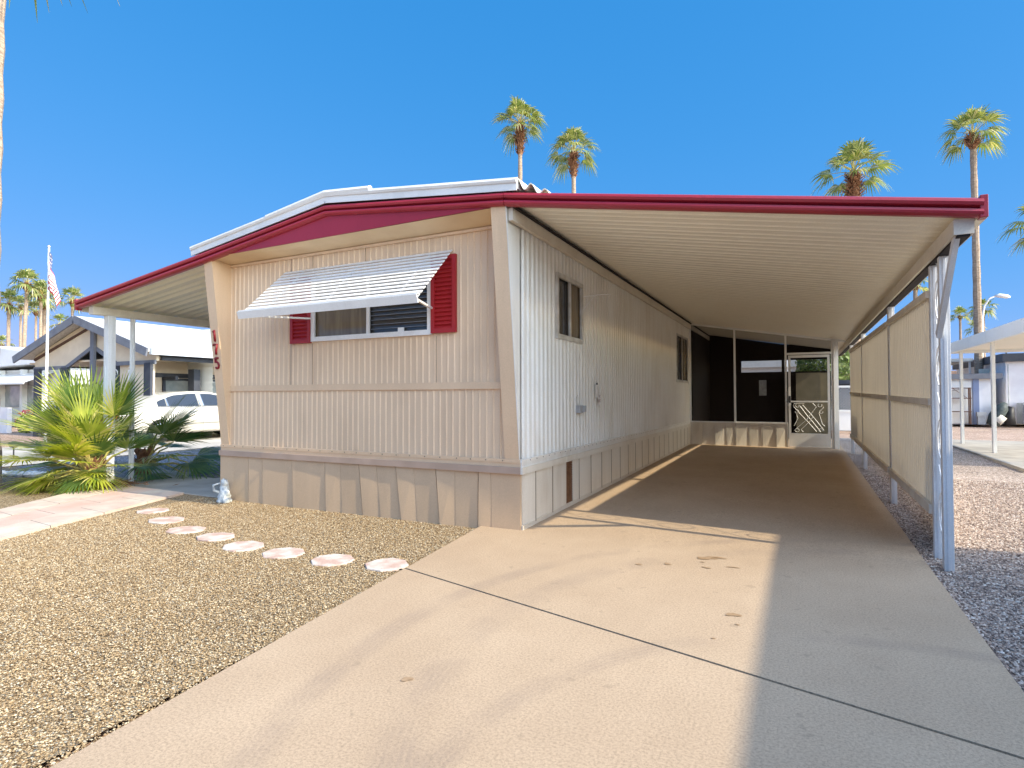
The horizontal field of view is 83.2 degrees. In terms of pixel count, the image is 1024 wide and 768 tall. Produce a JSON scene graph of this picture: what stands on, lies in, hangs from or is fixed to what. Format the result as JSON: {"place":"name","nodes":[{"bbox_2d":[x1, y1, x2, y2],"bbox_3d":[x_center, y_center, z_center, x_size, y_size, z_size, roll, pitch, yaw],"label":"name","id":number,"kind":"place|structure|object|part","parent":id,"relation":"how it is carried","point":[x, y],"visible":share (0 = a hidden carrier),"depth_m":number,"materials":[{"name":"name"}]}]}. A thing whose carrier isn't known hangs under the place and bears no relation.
{"place":"outdoors","nodes":[
{"label":"outdoors","id":0,"kind":"place"},
{"bbox_2d":[0,432,47,447],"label":"neighbour yard","id":1,"kind":"structure","parent":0,"point":[12,436],"depth_m":19.53,"materials":[{"name":"grey concrete"}]},
{"bbox_2d":[0,346,89,424],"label":"pale grey house","id":2,"kind":"structure","parent":0,"point":[16,385],"depth_m":26.11,"materials":[{"name":"white paint"}]},
{"bbox_2d":[5,385,33,406],"bbox_3d":[-23.778,0.572,27.053,7.300,1.000,0.050,-1,-1,26],"label":"window","id":3,"kind":"structure","parent":2,"relation":"in","point":[12,392],"depth_m":26.59,"materials":[{"name":"grey glass"}]},
{"bbox_2d":[0,485,183,540],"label":"path","id":4,"kind":"structure","parent":0,"point":[39,515],"depth_m":6.99,"materials":[{"name":"beige concrete"}]},
{"bbox_2d":[2,433,220,466],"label":"neighbour driveway","id":5,"kind":"structure","parent":0,"point":[216,442],"depth_m":14.80,"materials":[{"name":"concrete"}]},
{"bbox_2d":[44,245,60,436],"bbox_3d":[-12.386,-1.044,15.558,0.772,5.520,0.153,-1,-1,30],"label":"flagpole","id":6,"kind":"object","parent":5,"relation":"on","point":[52,286],"visible":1,"depth_m":15.68,"materials":[{"name":"white metal"}]},
{"bbox_2d":[116,391,219,442],"bbox_3d":[-10.147,0.975,18.273,2.042,1.485,5.432,-1,-1,26],"label":"parked car","id":7,"kind":"object","parent":5,"relation":"on","point":[160,403],"visible":0.2,"depth_m":17.21,"materials":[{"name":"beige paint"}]},
{"bbox_3d":[-10.095,0.525,16.592,0.122,0.223,0.260,-1,-1,26],"label":"window","id":8,"kind":"part","parent":7,"relation":"part of","materials":[{"name":"blue glass"}]},
{"bbox_3d":[-9.837,0.466,17.196,0.198,0.365,0.950,-1,-1,26],"label":"window","id":9,"kind":"part","parent":7,"relation":"part of","materials":[{"name":"blue glass"}]},
{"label":"window","id":10,"kind":"part","parent":7,"relation":"part of","materials":[{"name":"blue glass"}]},
{"bbox_2d":[16,447,220,478],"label":"grey gravel","id":11,"kind":"structure","parent":0,"point":[122,459],"depth_m":11.82,"materials":[{"name":"grey gravel"}]},
{"bbox_2d":[115,397,220,482],"bbox_3d":[-6.098,1.020,10.087,2.672,1.900,2.103,-1,-1,26],"label":"fan palm shrub","id":12,"kind":"object","parent":11,"relation":"on","point":[169,428],"visible":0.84,"depth_m":9.88,"materials":[{"name":"green plant"}]},
{"bbox_2d":[120,470,219,497],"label":"patio","id":13,"kind":"structure","parent":0,"point":[202,486],"depth_m":8.91,"materials":[{"name":"grey concrete"}]},
{"bbox_2d":[74,254,209,481],"bbox_3d":[-2.809,0.070,13.148,2.906,3.294,11.367,-1,-1,26],"label":"patio cover","id":14,"kind":"object","parent":13,"relation":"on","point":[175,293],"visible":0.22,"depth_m":8.86,"materials":[{"name":"beige metal"}]},
{"bbox_2d":[0,0,1023,370],"label":"sky","id":15,"kind":"structure","parent":0,"point":[137,134],"materials":[{"name":"blue"}]},
{"bbox_2d":[12,424,1023,767],"bbox_3d":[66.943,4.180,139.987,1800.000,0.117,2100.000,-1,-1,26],"label":"ground","id":16,"kind":"structure","parent":0,"point":[1004,432],"depth_m":18.51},
{"bbox_2d":[0,407,11,432],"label":"garden wall","id":17,"kind":"structure","parent":16,"relation":"on","point":[5,413],"depth_m":22.04,"materials":[{"name":"white paint"}]},
{"bbox_2d":[0,334,15,346],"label":"palm tree","id":18,"kind":"object","parent":16,"relation":"on","point":[2,337],"visible":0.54,"depth_m":71.11,"materials":[{"name":"green plant"}]},
{"bbox_2d":[0,288,30,346],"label":"palm tree","id":19,"kind":"object","parent":16,"relation":"on","point":[8,307],"visible":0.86,"depth_m":46.66,"materials":[{"name":"green plant"}]},
{"bbox_2d":[11,295,36,346],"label":"palm tree","id":20,"kind":"object","parent":16,"relation":"on","point":[20,312],"visible":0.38,"depth_m":57.08,"materials":[{"name":"green plant"}]},
{"bbox_2d":[5,268,46,346],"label":"palm tree","id":21,"kind":"object","parent":16,"relation":"on","point":[30,274],"visible":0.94,"depth_m":45.54,"materials":[{"name":"green plant"}]},
{"bbox_2d":[14,408,42,432],"bbox_3d":[-18.898,1.466,22.488,1.150,1.031,0.998,0,-1,-16],"label":"flower bush","id":22,"kind":"object","parent":16,"relation":"on","point":[21,429],"visible":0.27,"depth_m":22.27,"materials":[{"name":"green plant"}]},
{"bbox_2d":[28,300,50,340],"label":"palm tree","id":23,"kind":"object","parent":16,"relation":"on","point":[35,327],"visible":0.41,"depth_m":61.60,"materials":[{"name":"green plant"}]},
{"bbox_2d":[21,279,61,337],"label":"palm tree","id":24,"kind":"object","parent":16,"relation":"on","point":[41,298],"visible":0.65,"depth_m":46.42,"materials":[{"name":"green plant"}]},
{"bbox_2d":[28,289,62,335],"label":"palm tree","id":25,"kind":"object","parent":16,"relation":"on","point":[44,309],"visible":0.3,"depth_m":48.24,"materials":[{"name":"green plant"}]},
{"bbox_2d":[49,313,68,328],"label":"palm tree","id":26,"kind":"object","parent":16,"relation":"on","point":[60,316],"visible":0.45,"depth_m":66.18,"materials":[{"name":"green plant"}]},
{"bbox_2d":[54,285,84,315],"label":"palm tree","id":27,"kind":"object","parent":16,"relation":"on","point":[73,291],"visible":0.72,"depth_m":49.19,"materials":[{"name":"green plant"}]},
{"bbox_2d":[12,315,215,436],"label":"gable house","id":28,"kind":"structure","parent":16,"relation":"on","point":[169,358],"depth_m":18.98,"materials":[{"name":"white paint"}]},
{"bbox_2d":[96,374,102,386],"bbox_3d":[-15.828,0.741,21.923,0.900,2.200,0.247,-1,-1,26],"label":"door","id":29,"kind":"structure","parent":28,"relation":"in","point":[97,377],"depth_m":21.87,"materials":[{"name":"grey"}]},
{"bbox_2d":[115,366,177,388],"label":"dark side door","id":30,"kind":"structure","parent":28,"relation":"in","point":[117,367],"depth_m":18.59,"materials":[{"name":"wood"}]},
{"bbox_2d":[162,379,187,391],"bbox_3d":[-11.187,0.298,19.364,0.080,0.950,1.100,-1,-1,26],"label":"window","id":31,"kind":"structure","parent":28,"relation":"in","point":[180,384],"depth_m":19.22,"materials":[{"name":"glass"}]},
{"bbox_2d":[212,380,215,392],"bbox_3d":[-10.229,0.336,21.288,0.080,0.950,2.600,-1,-1,26],"label":"window","id":32,"kind":"structure","parent":28,"relation":"in","point":[214,385],"depth_m":20.50,"materials":[{"name":"glass"}]},
{"bbox_2d":[0,466,475,767],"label":"gravel yard","id":33,"kind":"structure","parent":16,"relation":"on","point":[12,499],"depth_m":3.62,"materials":[{"name":"beige gravel"}]},
{"bbox_2d":[5,470,12,476],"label":"border rock","id":34,"kind":"object","parent":33,"relation":"on","point":[11,473],"visible":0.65,"depth_m":9.87,"materials":[{"name":"grey stone"}]},
{"bbox_2d":[15,471,23,476],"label":"border rock","id":35,"kind":"object","parent":33,"relation":"on","point":[19,474],"visible":0.69,"depth_m":9.85,"materials":[{"name":"grey stone"}]},
{"bbox_2d":[23,470,30,476],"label":"border rock","id":36,"kind":"object","parent":33,"relation":"on","point":[26,473],"visible":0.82,"depth_m":9.82,"materials":[{"name":"grey stone"}]},
{"bbox_2d":[0,0,119,484],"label":"palm tree","id":37,"kind":"object","parent":33,"relation":"on","point":[2,30],"visible":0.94,"depth_m":9.08,"materials":[{"name":"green plant"}]},
{"bbox_2d":[0,364,172,497],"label":"fan palm shrub","id":38,"kind":"object","parent":33,"relation":"on","point":[74,427],"visible":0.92,"depth_m":8.53,"materials":[{"name":"green plant"}]},
{"bbox_2d":[103,476,179,487],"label":"leaf litter","id":39,"kind":"object","parent":33,"relation":"on","point":[129,482],"visible":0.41,"depth_m":8.71,"materials":[{"name":"brown plant"}]},
{"bbox_2d":[137,508,168,513],"bbox_3d":[-4.282,1.527,6.877,0.357,0.043,0.331,-1,-1,26],"label":"stepping stone","id":40,"kind":"object","parent":33,"relation":"on","point":[151,510],"visible":0.64,"depth_m":6.86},
{"bbox_2d":[148,516,184,523],"bbox_3d":[-3.793,1.513,6.343,0.416,0.046,0.327,-1,-1,26],"label":"stepping stone","id":41,"kind":"object","parent":33,"relation":"on","point":[168,519],"visible":0.73,"depth_m":6.29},
{"bbox_2d":[166,526,205,533],"bbox_3d":[-3.326,1.503,5.879,0.394,0.043,0.320,-1,-1,26],"label":"stepping stone","id":42,"kind":"object","parent":33,"relation":"on","point":[185,529],"visible":0.65,"depth_m":5.87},
{"bbox_2d":[196,532,234,541],"bbox_3d":[-2.860,1.494,5.579,0.387,0.046,0.313,-1,-1,26],"label":"stepping stone","id":43,"kind":"object","parent":33,"relation":"on","point":[217,536],"visible":0.72,"depth_m":5.56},
{"bbox_2d":[212,478,231,503],"bbox_3d":[-3.717,1.374,7.441,0.247,0.310,0.199,-1,-1,26],"label":"garden statue","id":44,"kind":"object","parent":33,"relation":"on","point":[224,495],"visible":1,"depth_m":7.41,"materials":[{"name":"stone"}]},
{"bbox_2d":[222,541,263,551],"bbox_3d":[-2.435,1.487,5.233,0.382,0.043,0.335,-1,-1,26],"label":"stepping stone","id":45,"kind":"object","parent":33,"relation":"on","point":[240,546],"visible":0.73,"depth_m":5.20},
{"bbox_2d":[262,547,304,558],"bbox_3d":[-1.978,1.479,4.988,0.367,0.046,0.333,-1,-1,26],"label":"stepping stone","id":46,"kind":"object","parent":33,"relation":"on","point":[284,553],"visible":0.7,"depth_m":4.95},
{"bbox_2d":[311,554,354,566],"bbox_3d":[-1.488,1.475,4.780,0.348,0.043,0.326,-1,-1,16],"label":"stepping stone","id":47,"kind":"object","parent":33,"relation":"on","point":[330,560],"visible":0.74,"depth_m":4.75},
{"bbox_2d":[365,558,408,571],"bbox_3d":[-1.006,1.469,4.642,0.338,0.046,0.329,-1,-1,26],"label":"stepping stone","id":48,"kind":"object","parent":33,"relation":"on","point":[387,564],"visible":0.73,"depth_m":4.61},
{"bbox_2d":[189,177,691,529],"bbox_3d":[1.196,-0.185,12.662,5.066,3.762,14.675,-1,-1,26],"label":"mobile home","id":49,"kind":"object","parent":16,"relation":"on","point":[451,353],"visible":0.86,"depth_m":6.61,"materials":[{"name":"beige paint"}]},
{"bbox_2d":[311,264,431,341],"bbox_3d":[-1.648,-0.904,6.647,1.760,0.760,0.056,-1,-1,26],"label":"window","id":50,"kind":"structure","parent":49,"relation":"in","point":[412,319],"depth_m":6.62,"materials":[{"name":"white glass"}]},
{"bbox_2d":[555,271,583,343],"bbox_3d":[0.692,-0.901,7.014,0.062,0.765,0.880,-1,-1,26],"label":"window","id":51,"kind":"structure","parent":49,"relation":"in","point":[568,323],"depth_m":7.00,"materials":[{"name":"metal"}]},
{"bbox_2d":[595,383,600,405],"bbox_3d":[1.183,0.142,7.911,0.017,0.314,0.200,-1,-1,26],"label":"paper notice","id":52,"kind":"object","parent":49,"relation":"attached to","point":[598,395],"visible":1,"depth_m":7.90,"materials":[{"name":"white paper"}]},
{"bbox_2d":[676,333,688,382],"bbox_3d":[4.037,-0.592,13.727,0.062,1.115,1.490,-1,-1,26],"label":"window","id":53,"kind":"structure","parent":49,"relation":"in","point":[680,360],"depth_m":13.71,"materials":[{"name":"metal"}]},
{"bbox_2d":[491,95,548,180],"bbox_3d":[0.445,-6.421,30.053,3.071,17.375,2.847,-1,-1,26],"label":"palm tree","id":54,"kind":"object","parent":16,"relation":"on","point":[520,133],"visible":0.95,"depth_m":30.15,"materials":[{"name":"green plant"}]},
{"bbox_2d":[546,125,602,192],"bbox_3d":[3.240,-5.644,29.985,3.020,15.801,3.068,-1,-1,26],"label":"palm tree","id":55,"kind":"object","parent":16,"relation":"on","point":[569,136],"visible":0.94,"depth_m":29.96,"materials":[{"name":"green plant"}]},
{"bbox_2d":[503,192,988,570],"bbox_3d":[4.627,-0.056,10.788,3.656,3.355,13.767,-1,-1,26],"label":"carport","id":56,"kind":"object","parent":16,"relation":"on","point":[851,270],"visible":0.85,"depth_m":5.79,"materials":[{"name":"beige metal"}]},
{"bbox_2d":[831,380,849,409],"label":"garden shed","id":57,"kind":"structure","parent":16,"relation":"on","point":[843,398],"depth_m":21.42,"materials":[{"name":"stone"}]},
{"bbox_2d":[831,386,850,430],"bbox_3d":[11.388,0.844,20.267,4.546,1.570,0.100,-1,-1,26],"label":"lattice fence","id":58,"kind":"object","parent":16,"relation":"on","point":[844,420],"visible":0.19,"depth_m":20.12,"materials":[{"name":"white"}]},
{"bbox_2d":[830,336,865,379],"bbox_3d":[14.358,-0.229,25.531,3.374,4.135,2.666,-1,-1,26],"label":"leafy bush","id":59,"kind":"object","parent":16,"relation":"on","point":[843,363],"visible":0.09,"depth_m":24.71,"materials":[{"name":"green plant"}]},
{"bbox_2d":[810,137,900,345],"bbox_3d":[13.363,-3.741,22.551,3.212,11.624,3.068,-1,-1,26],"label":"palm tree","id":60,"kind":"object","parent":16,"relation":"on","point":[855,151],"visible":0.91,"depth_m":22.31,"materials":[{"name":"green plant"}]},
{"bbox_2d":[908,277,928,299],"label":"palm tree","id":61,"kind":"object","parent":16,"relation":"on","point":[915,292],"visible":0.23,"depth_m":49.11,"materials":[{"name":"green plant"}]},
{"bbox_2d":[950,306,970,339],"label":"palm tree","id":62,"kind":"object","parent":16,"relation":"on","point":[959,310],"visible":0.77,"depth_m":71.06,"materials":[{"name":"green plant"}]},
{"bbox_2d":[951,388,971,423],"bbox_3d":[18.615,0.912,24.091,0.890,1.515,0.290,-1,-1,26],"label":"iron rack","id":63,"kind":"object","parent":16,"relation":"on","point":[969,411],"visible":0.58,"depth_m":23.99,"materials":[{"name":"metal"}]},
{"bbox_2d":[951,358,972,373],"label":"patio roof","id":64,"kind":"structure","parent":16,"relation":"on","point":[956,361],"depth_m":27.91,"materials":[{"name":"grey metal"}]},
{"bbox_2d":[936,104,1011,373],"bbox_3d":[21.314,-5.409,26.556,2.881,15.086,3.140,-1,-1,26],"label":"palm tree","id":65,"kind":"object","parent":16,"relation":"on","point":[971,141],"visible":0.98,"depth_m":26.60,"materials":[{"name":"green plant"}]},
{"bbox_2d":[963,320,986,335],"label":"palm tree","id":66,"kind":"object","parent":16,"relation":"on","point":[971,325],"visible":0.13,"depth_m":86.29,"materials":[{"name":"green plant"}]},
{"bbox_2d":[951,373,1002,424],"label":"garden shed","id":67,"kind":"structure","parent":16,"relation":"on","point":[979,384],"depth_m":24.05,"materials":[{"name":"white metal"}]},
{"bbox_2d":[951,381,971,422],"bbox_3d":[18.867,0.769,24.298,0.800,1.750,0.040,-1,-1,26],"label":"door","id":68,"kind":"structure","parent":67,"relation":"in","point":[967,384],"depth_m":24.30,"materials":[{"name":"white metal"}]},
{"bbox_2d":[976,412,986,424],"bbox_3d":[19.264,1.409,23.675,0.310,0.500,0.240,-1,-1,26],"label":"utility box","id":69,"kind":"object","parent":16,"relation":"on","point":[981,418],"visible":1,"depth_m":23.59,"materials":[{"name":"grey metal"}]},
{"bbox_2d":[966,298,1000,356],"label":"palm tree","id":70,"kind":"object","parent":16,"relation":"on","point":[987,311],"visible":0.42,"depth_m":61.79,"materials":[{"name":"green plant"}]},
{"bbox_2d":[979,369,989,372],"bbox_3d":[21.323,0.522,25.946,0.475,2.400,0.070,-1,-1,26],"label":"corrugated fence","id":71,"kind":"object","parent":16,"relation":"on","point":[984,370],"visible":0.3,"depth_m":25.97,"materials":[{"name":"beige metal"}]},
{"bbox_2d":[952,353,1023,424],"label":"white flat house","id":72,"kind":"structure","parent":16,"relation":"on","point":[1010,385],"depth_m":24.05,"materials":[{"name":"paint"}]},
{"bbox_2d":[952,440,1023,472],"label":"side slab","id":73,"kind":"structure","parent":16,"relation":"on","point":[1010,454],"depth_m":12.80,"materials":[{"name":"grey concrete"}]},
{"bbox_2d":[951,318,1023,452],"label":"neighbour carport","id":74,"kind":"object","parent":73,"relation":"on","point":[1008,337],"visible":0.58,"depth_m":12.62,"materials":[{"name":"beige metal"}]},
{"bbox_2d":[982,294,1010,357],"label":"street lamp","id":75,"kind":"object","parent":16,"relation":"on","point":[1006,296],"visible":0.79,"depth_m":46.32,"materials":[{"name":"white metal"}]},
{"bbox_2d":[986,402,1015,426],"bbox_3d":[19.893,1.227,23.415,1.041,1.007,0.550,0,-1,13],"label":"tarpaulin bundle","id":76,"kind":"object","parent":16,"relation":"on","point":[1005,413],"visible":0.8,"depth_m":23.27,"materials":[{"name":"plastic"}]},
{"bbox_2d":[995,204,1023,258],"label":"palm tree","id":77,"kind":"object","parent":16,"relation":"on","point":[1020,241],"visible":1,"depth_m":22.63,"materials":[{"name":"green plant"}]},
{"bbox_2d":[1017,403,1023,423],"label":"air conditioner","id":78,"kind":"object","parent":16,"relation":"on","point":[1020,413],"visible":1,"depth_m":23.47,"materials":[{"name":"grey metal"}]},
{"bbox_2d":[50,439,1023,767],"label":"driveway","id":79,"kind":"structure","parent":0,"point":[732,607],"depth_m":2.94,"materials":[{"name":"concrete"}]},
{"bbox_2d":[689,323,845,448],"bbox_3d":[6.798,0.015,15.388,3.459,3.134,3.615,-1,-1,26],"label":"screen room","id":80,"kind":"object","parent":79,"relation":"on","point":[746,388],"visible":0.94,"depth_m":13.86,"materials":[{"name":"white paint"}]},
{"bbox_2d":[788,354,830,446],"bbox_3d":[6.880,0.387,13.355,0.860,2.125,0.063,-1,-1,26],"label":"screen door","id":81,"kind":"structure","parent":80,"relation":"in","point":[808,375],"depth_m":13.37,"materials":[{"name":"white metal"}]},
{"bbox_2d":[839,438,1023,690],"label":"side gravel","id":82,"kind":"structure","parent":0,"point":[967,466],"depth_m":6.44,"materials":[{"name":"beige gravel"}]},
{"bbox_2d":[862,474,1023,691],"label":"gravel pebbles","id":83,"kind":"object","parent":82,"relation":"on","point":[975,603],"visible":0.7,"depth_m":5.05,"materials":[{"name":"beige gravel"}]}
]}

